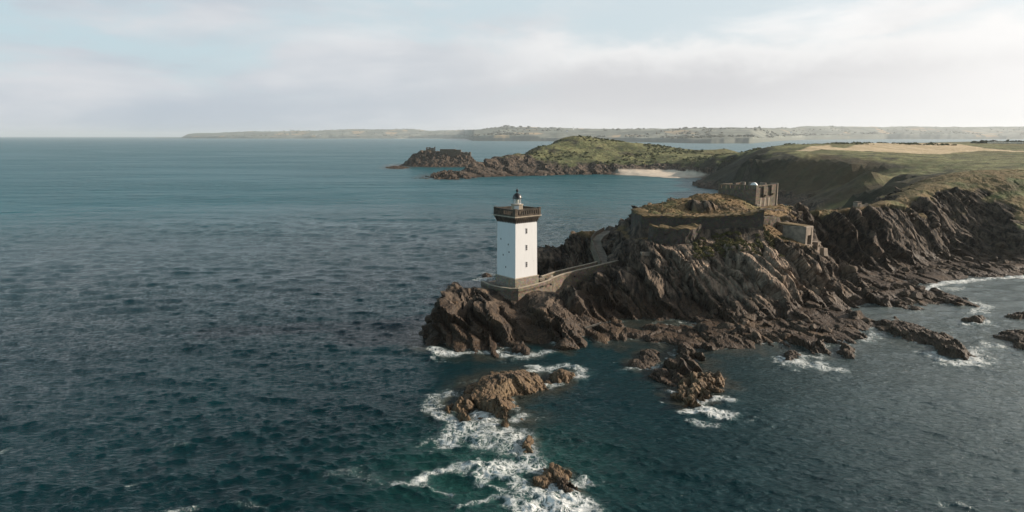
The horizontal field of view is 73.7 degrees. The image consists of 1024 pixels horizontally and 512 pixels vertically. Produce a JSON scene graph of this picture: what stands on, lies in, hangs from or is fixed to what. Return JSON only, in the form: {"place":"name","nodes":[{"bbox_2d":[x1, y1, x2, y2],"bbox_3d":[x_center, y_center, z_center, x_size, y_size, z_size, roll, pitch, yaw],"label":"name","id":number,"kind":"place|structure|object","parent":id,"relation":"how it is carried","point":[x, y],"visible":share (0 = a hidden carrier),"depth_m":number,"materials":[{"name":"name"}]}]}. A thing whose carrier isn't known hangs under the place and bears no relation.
{"place":"outdoors","nodes":[
{"label":"outdoors","id":0,"kind":"place"},
{"bbox_2d":[394,138,442,138],"bbox_3d":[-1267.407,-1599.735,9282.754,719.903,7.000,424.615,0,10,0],"label":"beach","id":1,"kind":"structure","parent":0,"point":[422,138],"depth_m":9239.38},
{"bbox_2d":[0,137,1023,511],"bbox_3d":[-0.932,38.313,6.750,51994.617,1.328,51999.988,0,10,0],"label":"sea","id":2,"kind":"structure","parent":0,"point":[210,325],"depth_m":114.88,"materials":[{"name":"liquid"}]},
{"bbox_2d":[385,166,409,168],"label":"sea rock","id":3,"kind":"object","parent":2,"relation":"in","point":[397,167],"visible":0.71,"depth_m":832.45,"materials":[{"name":"stone"}]},
{"bbox_2d":[396,150,477,166],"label":"fort islet","id":4,"kind":"object","parent":2,"relation":"in","point":[423,158],"visible":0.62,"depth_m":887.14,"materials":[{"name":"stone"}]},
{"bbox_2d":[426,147,434,151],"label":"islet ruin","id":5,"kind":"object","parent":4,"relation":"on","point":[430,148],"visible":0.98,"depth_m":898.34,"materials":[{"name":"grey stone"}]},
{"bbox_2d":[440,149,470,156],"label":"islet fort","id":6,"kind":"structure","parent":4,"relation":"on","point":[451,152],"depth_m":893.94,"materials":[{"name":"grey stone"}]},
{"bbox_2d":[414,169,476,179],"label":"sea rock","id":7,"kind":"object","parent":2,"relation":"in","point":[447,175],"visible":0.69,"depth_m":636.76,"materials":[{"name":"stone"}]},
{"bbox_2d":[445,403,453,413],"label":"sea rock","id":8,"kind":"object","parent":2,"relation":"in","point":[448,408],"visible":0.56,"depth_m":98.17,"materials":[{"name":"brown stone"}]},
{"bbox_2d":[482,273,491,277],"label":"sea rock","id":9,"kind":"object","parent":2,"relation":"in","point":[484,275],"visible":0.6,"depth_m":191.05,"materials":[{"name":"brown stone"}]},
{"bbox_2d":[451,369,552,427],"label":"rock islet","id":10,"kind":"object","parent":2,"relation":"in","point":[493,392],"visible":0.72,"depth_m":102.64,"materials":[{"name":"brown stone"}]},
{"bbox_2d":[522,435,533,452],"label":"sea rock","id":11,"kind":"object","parent":2,"relation":"in","point":[528,442],"visible":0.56,"depth_m":86.21,"materials":[{"name":"brown stone"}]},
{"bbox_2d":[533,462,571,488],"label":"sea rock","id":12,"kind":"object","parent":2,"relation":"in","point":[553,472],"visible":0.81,"depth_m":78.39,"materials":[{"name":"brown stone"}]},
{"bbox_2d":[549,368,574,383],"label":"sea rock","id":13,"kind":"object","parent":2,"relation":"in","point":[560,375],"visible":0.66,"depth_m":109.68,"materials":[{"name":"brown stone"}]},
{"bbox_2d":[556,477,579,492],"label":"sea rock","id":14,"kind":"object","parent":2,"relation":"in","point":[564,485],"visible":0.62,"depth_m":76.31,"materials":[{"name":"brown stone"}]},
{"bbox_2d":[628,349,660,368],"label":"sea rock","id":15,"kind":"object","parent":2,"relation":"in","point":[649,358],"visible":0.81,"depth_m":118.67,"materials":[{"name":"stone"}]},
{"bbox_2d":[664,371,725,407],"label":"sea rock","id":16,"kind":"object","parent":2,"relation":"in","point":[693,386],"visible":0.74,"depth_m":105.35,"materials":[{"name":"brown stone"}]},
{"bbox_2d":[784,350,800,360],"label":"sea rock","id":17,"kind":"object","parent":2,"relation":"in","point":[790,355],"visible":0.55,"depth_m":121.22,"materials":[{"name":"brown stone"}]},
{"bbox_2d":[836,343,855,358],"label":"sea rock","id":18,"kind":"object","parent":2,"relation":"in","point":[846,350],"visible":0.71,"depth_m":123.58,"materials":[{"name":"stone"}]},
{"bbox_2d":[874,319,976,359],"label":"sea rock","id":19,"kind":"object","parent":2,"relation":"in","point":[943,343],"visible":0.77,"depth_m":131.40,"materials":[{"name":"brown stone"}]},
{"bbox_2d":[961,315,985,322],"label":"sea rock","id":20,"kind":"object","parent":2,"relation":"in","point":[978,318],"visible":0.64,"depth_m":145.14,"materials":[{"name":"stone"}]},
{"bbox_2d":[993,329,1023,349],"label":"sea rock","id":21,"kind":"object","parent":2,"relation":"in","point":[1015,337],"visible":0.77,"depth_m":132.06,"materials":[{"name":"brown stone"}]},
{"bbox_2d":[1004,311,1023,318],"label":"sea rock","id":22,"kind":"object","parent":2,"relation":"in","point":[1017,315],"visible":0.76,"depth_m":148.27,"materials":[{"name":"brown stone"}]},
{"bbox_2d":[0,0,1023,136],"label":"sky","id":23,"kind":"structure","parent":0,"point":[69,68],"materials":[{"name":"white"}]},
{"bbox_2d":[181,126,1023,143],"bbox_3d":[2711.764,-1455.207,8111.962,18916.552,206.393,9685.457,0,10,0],"label":"coast","id":24,"kind":"structure","parent":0,"point":[538,134],"depth_m":7373.09},
{"bbox_2d":[226,126,1023,138],"bbox_3d":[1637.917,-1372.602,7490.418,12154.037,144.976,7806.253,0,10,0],"label":"woods","id":25,"kind":"object","parent":24,"relation":"on","point":[719,135],"visible":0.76,"depth_m":5484.28,"materials":[{"name":"green plant"}]},
{"bbox_2d":[452,136,960,178],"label":"hill","id":26,"kind":"structure","parent":0,"point":[603,152],"depth_m":711.34,"materials":[{"name":"green plant"}]},
{"bbox_2d":[503,135,956,166],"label":"heath scrub","id":27,"kind":"object","parent":26,"relation":"on","point":[704,157],"visible":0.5,"depth_m":732.22,"materials":[{"name":"green plant"}]},
{"bbox_2d":[419,169,1023,386],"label":"headland","id":28,"kind":"structure","parent":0,"point":[982,211],"depth_m":155.69,"materials":[{"name":"brown stone"}]},
{"bbox_2d":[481,275,552,300],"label":"lighthouse platform","id":29,"kind":"structure","parent":28,"relation":"on","point":[516,294],"depth_m":142.78,"materials":[{"name":"stone"}]},
{"bbox_2d":[493,189,541,287],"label":"lighthouse","id":30,"kind":"object","parent":29,"relation":"on","point":[517,244],"visible":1,"depth_m":143.22,"materials":[{"name":"paint"}]},
{"bbox_2d":[541,260,618,291],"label":"causeway wall","id":31,"kind":"structure","parent":28,"relation":"on","point":[570,276],"depth_m":157.11,"materials":[{"name":"stone"}]},
{"bbox_2d":[585,322,601,328],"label":"concrete beam","id":32,"kind":"structure","parent":28,"relation":"on","point":[593,325],"depth_m":134.12,"materials":[{"name":"grey concrete"}]},
{"bbox_2d":[591,227,604,263],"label":"path wall","id":33,"kind":"structure","parent":28,"relation":"on","point":[595,254],"depth_m":175.25,"materials":[{"name":"grey stone"}]},
{"bbox_2d":[593,231,610,266],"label":"path","id":34,"kind":"structure","parent":28,"relation":"on","point":[598,238],"depth_m":176.78,"materials":[{"name":"concrete"}]},
{"bbox_2d":[640,252,649,255],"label":"concrete footing","id":35,"kind":"object","parent":28,"relation":"on","point":[645,253],"visible":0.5,"depth_m":155.54,"materials":[{"name":"grey concrete"}]},
{"bbox_2d":[648,223,700,244],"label":"outwork","id":36,"kind":"object","parent":28,"relation":"on","point":[678,234],"visible":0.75,"depth_m":159.14,"materials":[{"name":"stone"}]},
{"bbox_2d":[631,208,763,230],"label":"rampart wall","id":37,"kind":"structure","parent":28,"relation":"on","point":[749,218],"depth_m":162.89,"materials":[{"name":"stone"}]},
{"bbox_2d":[698,323,708,331],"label":"boulder","id":38,"kind":"object","parent":28,"relation":"on","point":[703,327],"visible":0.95,"depth_m":134.46,"materials":[{"name":"stone"}]},
{"bbox_2d":[716,322,733,329],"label":"boulder","id":39,"kind":"object","parent":28,"relation":"on","point":[727,325],"visible":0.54,"depth_m":137.15,"materials":[{"name":"brown stone"}]},
{"bbox_2d":[590,193,871,248],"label":"grass tufts","id":40,"kind":"object","parent":28,"relation":"on","point":[736,197],"visible":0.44,"depth_m":179.41,"materials":[{"name":"brown plant"}]},
{"bbox_2d":[729,329,740,333],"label":"boulder","id":41,"kind":"object","parent":28,"relation":"on","point":[736,331],"visible":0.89,"depth_m":133.28,"materials":[{"name":"brown stone"}]},
{"bbox_2d":[735,324,744,331],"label":"boulder","id":42,"kind":"object","parent":28,"relation":"on","point":[740,328],"visible":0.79,"depth_m":133.49,"materials":[{"name":"brown stone"}]},
{"bbox_2d":[692,226,789,258],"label":"cliff scrub","id":43,"kind":"object","parent":28,"relation":"on","point":[731,242],"visible":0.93,"depth_m":158.63,"materials":[{"name":"green plant"}]},
{"bbox_2d":[718,182,777,206],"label":"fort ruin","id":44,"kind":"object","parent":28,"relation":"on","point":[763,194],"visible":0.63,"depth_m":184.41,"materials":[{"name":"stone"}]},
{"bbox_2d":[742,314,755,320],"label":"boulder","id":45,"kind":"object","parent":28,"relation":"on","point":[750,317],"visible":0.89,"depth_m":141.63,"materials":[{"name":"brown stone"}]},
{"bbox_2d":[747,327,755,332],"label":"boulder","id":46,"kind":"object","parent":28,"relation":"on","point":[750,329],"visible":0.7,"depth_m":134.08,"materials":[{"name":"stone"}]},
{"bbox_2d":[752,331,761,339],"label":"boulder","id":47,"kind":"object","parent":28,"relation":"on","point":[756,335],"visible":1,"depth_m":131.00,"materials":[{"name":"brown stone"}]},
{"bbox_2d":[757,208,784,210],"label":"ditch wall","id":48,"kind":"structure","parent":28,"relation":"on","point":[764,209],"depth_m":181.44,"materials":[{"name":"brown stone"}]},
{"bbox_2d":[767,315,774,319],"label":"boulder","id":49,"kind":"object","parent":28,"relation":"on","point":[771,317],"visible":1,"depth_m":143.68,"materials":[{"name":"brown stone"}]},
{"bbox_2d":[763,216,779,227],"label":"rampart end wall","id":50,"kind":"structure","parent":28,"relation":"on","point":[771,220],"depth_m":173.76,"materials":[{"name":"stone"}]},
{"bbox_2d":[778,275,786,283],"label":"boulder","id":51,"kind":"object","parent":28,"relation":"on","point":[782,278],"visible":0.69,"depth_m":149.88,"materials":[{"name":"brown stone"}]},
{"bbox_2d":[779,333,790,339],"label":"boulder","id":52,"kind":"object","parent":28,"relation":"on","point":[783,336],"visible":0.94,"depth_m":131.34,"materials":[{"name":"brown stone"}]},
{"bbox_2d":[789,321,797,326],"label":"boulder","id":53,"kind":"object","parent":28,"relation":"on","point":[791,323],"visible":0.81,"depth_m":139.70,"materials":[{"name":"brown stone"}]},
{"bbox_2d":[778,222,812,246],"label":"gun casemate","id":54,"kind":"object","parent":28,"relation":"on","point":[802,233],"visible":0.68,"depth_m":165.63,"materials":[{"name":"concrete"}]},
{"bbox_2d":[794,309,803,315],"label":"boulder","id":55,"kind":"object","parent":28,"relation":"on","point":[798,312],"visible":0.88,"depth_m":145.12,"materials":[{"name":"brown stone"}]},
{"bbox_2d":[798,211,802,220],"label":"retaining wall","id":56,"kind":"structure","parent":28,"relation":"on","point":[800,215],"depth_m":193.10,"materials":[{"name":"stone"}]},
{"bbox_2d":[795,324,806,330],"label":"boulder","id":57,"kind":"object","parent":28,"relation":"on","point":[799,327],"visible":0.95,"depth_m":135.86,"materials":[{"name":"brown stone"}]},
{"bbox_2d":[800,314,809,318],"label":"boulder","id":58,"kind":"object","parent":28,"relation":"on","point":[803,316],"visible":0.76,"depth_m":143.24,"materials":[{"name":"brown stone"}]},
{"bbox_2d":[800,319,812,322],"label":"boulder","id":59,"kind":"object","parent":28,"relation":"on","point":[807,320],"visible":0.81,"depth_m":140.73,"materials":[{"name":"brown stone"}]},
{"bbox_2d":[808,324,816,330],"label":"boulder","id":60,"kind":"object","parent":28,"relation":"on","point":[812,327],"visible":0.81,"depth_m":134.93,"materials":[{"name":"brown stone"}]},
{"bbox_2d":[804,301,821,307],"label":"boulder","id":61,"kind":"object","parent":28,"relation":"on","point":[811,304],"visible":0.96,"depth_m":151.14,"materials":[{"name":"brown stone"}]},
{"bbox_2d":[812,241,820,250],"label":"lookout block","id":62,"kind":"structure","parent":28,"relation":"on","point":[816,244],"depth_m":174.89,"materials":[{"name":"concrete"}]},
{"bbox_2d":[820,248,827,256],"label":"fallen block","id":63,"kind":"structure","parent":28,"relation":"on","point":[823,252],"depth_m":169.61,"materials":[{"name":"concrete"}]},
{"bbox_2d":[818,324,831,332],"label":"boulder","id":64,"kind":"object","parent":28,"relation":"on","point":[824,328],"visible":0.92,"depth_m":134.84,"materials":[{"name":"stone"}]},
{"bbox_2d":[823,296,831,302],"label":"boulder","id":65,"kind":"object","parent":28,"relation":"on","point":[826,299],"visible":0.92,"depth_m":155.44,"materials":[{"name":"stone"}]},
{"bbox_2d":[831,305,842,311],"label":"boulder","id":66,"kind":"object","parent":28,"relation":"on","point":[836,308],"visible":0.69,"depth_m":149.24,"materials":[{"name":"stone"}]},
{"bbox_2d":[843,265,857,273],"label":"boulder","id":67,"kind":"object","parent":28,"relation":"on","point":[848,269],"visible":1,"depth_m":167.99,"materials":[{"name":"brown stone"}]},
{"bbox_2d":[851,294,860,299],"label":"boulder","id":68,"kind":"object","parent":28,"relation":"on","point":[856,297],"visible":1,"depth_m":158.85,"materials":[{"name":"stone"}]},
{"bbox_2d":[852,287,861,292],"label":"boulder","id":69,"kind":"object","parent":28,"relation":"on","point":[857,290],"visible":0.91,"depth_m":162.61,"materials":[{"name":"brown stone"}]},
{"bbox_2d":[850,310,864,318],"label":"boulder","id":70,"kind":"object","parent":28,"relation":"on","point":[860,314],"visible":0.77,"depth_m":144.40,"materials":[{"name":"brown stone"}]},
{"bbox_2d":[853,201,861,206],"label":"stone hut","id":71,"kind":"object","parent":28,"relation":"on","point":[856,203],"visible":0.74,"depth_m":212.85,"materials":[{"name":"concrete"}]},
{"bbox_2d":[861,318,870,322],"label":"boulder","id":72,"kind":"object","parent":28,"relation":"on","point":[866,320],"visible":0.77,"depth_m":143.16,"materials":[{"name":"brown stone"}]},
{"bbox_2d":[862,287,872,296],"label":"boulder","id":73,"kind":"object","parent":28,"relation":"on","point":[866,291],"visible":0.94,"depth_m":161.79,"materials":[{"name":"brown stone"}]},
{"bbox_2d":[872,283,881,287],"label":"boulder","id":74,"kind":"object","parent":28,"relation":"on","point":[876,285],"visible":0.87,"depth_m":167.02,"materials":[{"name":"brown stone"}]},
{"bbox_2d":[879,285,889,290],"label":"boulder","id":75,"kind":"object","parent":28,"relation":"on","point":[884,287],"visible":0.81,"depth_m":165.97,"materials":[{"name":"brown stone"}]},
{"bbox_2d":[882,257,890,263],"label":"boulder","id":76,"kind":"object","parent":28,"relation":"on","point":[885,259],"visible":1,"depth_m":196.51,"materials":[{"name":"brown stone"}]},
{"bbox_2d":[893,283,905,287],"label":"boulder","id":77,"kind":"object","parent":28,"relation":"on","point":[898,285],"visible":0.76,"depth_m":171.57,"materials":[{"name":"brown stone"}]},
{"bbox_2d":[895,262,904,266],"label":"boulder","id":78,"kind":"object","parent":28,"relation":"on","point":[900,264],"visible":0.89,"depth_m":200.01,"materials":[{"name":"brown stone"}]},
{"bbox_2d":[898,290,910,295],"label":"boulder","id":79,"kind":"object","parent":28,"relation":"on","point":[905,293],"visible":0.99,"depth_m":164.35,"materials":[{"name":"stone"}]},
{"bbox_2d":[902,297,914,304],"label":"boulder","id":80,"kind":"object","parent":28,"relation":"on","point":[909,300],"visible":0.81,"depth_m":160.38,"materials":[{"name":"brown stone"}]},
{"bbox_2d":[902,282,914,286],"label":"boulder","id":81,"kind":"object","parent":28,"relation":"on","point":[905,283],"visible":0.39,"depth_m":173.58,"materials":[{"name":"brown stone"}]},
{"bbox_2d":[908,280,918,285],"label":"boulder","id":82,"kind":"object","parent":28,"relation":"on","point":[915,282],"visible":0.58,"depth_m":179.75,"materials":[{"name":"brown stone"}]},
{"bbox_2d":[908,292,922,299],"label":"boulder","id":83,"kind":"object","parent":28,"relation":"on","point":[916,296],"visible":0.83,"depth_m":162.50,"materials":[{"name":"stone"}]},
{"bbox_2d":[914,285,925,289],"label":"boulder","id":84,"kind":"object","parent":28,"relation":"on","point":[921,287],"visible":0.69,"depth_m":171.92,"materials":[{"name":"brown stone"}]},
{"bbox_2d":[917,269,928,273],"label":"boulder","id":85,"kind":"object","parent":28,"relation":"on","point":[922,271],"visible":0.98,"depth_m":190.54,"materials":[{"name":"brown stone"}]},
{"bbox_2d":[925,293,935,299],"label":"boulder","id":86,"kind":"object","parent":28,"relation":"on","point":[929,296],"visible":1,"depth_m":162.96,"materials":[{"name":"stone"}]},
{"bbox_2d":[930,222,940,228],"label":"boulder","id":87,"kind":"object","parent":28,"relation":"on","point":[935,225],"visible":1,"depth_m":215.70,"materials":[{"name":"brown stone"}]},
{"bbox_2d":[933,291,943,296],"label":"boulder","id":88,"kind":"object","parent":28,"relation":"on","point":[939,293],"visible":0.76,"depth_m":165.28,"materials":[{"name":"brown stone"}]},
{"bbox_2d":[951,248,961,252],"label":"boulder","id":89,"kind":"object","parent":28,"relation":"on","point":[957,250],"visible":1,"depth_m":216.57,"materials":[{"name":"brown stone"}]},
{"bbox_2d":[952,298,963,302],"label":"boulder","id":90,"kind":"object","parent":28,"relation":"on","point":[960,300],"visible":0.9,"depth_m":159.21,"materials":[{"name":"brown stone"}]},
{"bbox_2d":[962,256,972,260],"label":"boulder","id":91,"kind":"object","parent":28,"relation":"on","point":[966,258],"visible":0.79,"depth_m":210.24,"materials":[{"name":"brown stone"}]},
{"bbox_2d":[982,263,991,267],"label":"boulder","id":92,"kind":"object","parent":28,"relation":"on","point":[987,265],"visible":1,"depth_m":197.01,"materials":[{"name":"brown stone"}]},
{"bbox_2d":[990,256,997,260],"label":"boulder","id":93,"kind":"object","parent":28,"relation":"on","point":[993,258],"visible":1,"depth_m":208.89,"materials":[{"name":"brown stone"}]},
{"bbox_2d":[692,142,1023,210],"bbox_3d":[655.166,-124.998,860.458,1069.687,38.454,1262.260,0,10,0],"label":"mainland","id":94,"kind":"structure","parent":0,"point":[811,177],"depth_m":415.06,"materials":[{"name":"plant"}]},
{"bbox_2d":[970,139,1023,143],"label":"hedge","id":95,"kind":"object","parent":94,"relation":"on","point":[985,141],"visible":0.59,"depth_m":688.13,"materials":[{"name":"green plant"}]}
]}

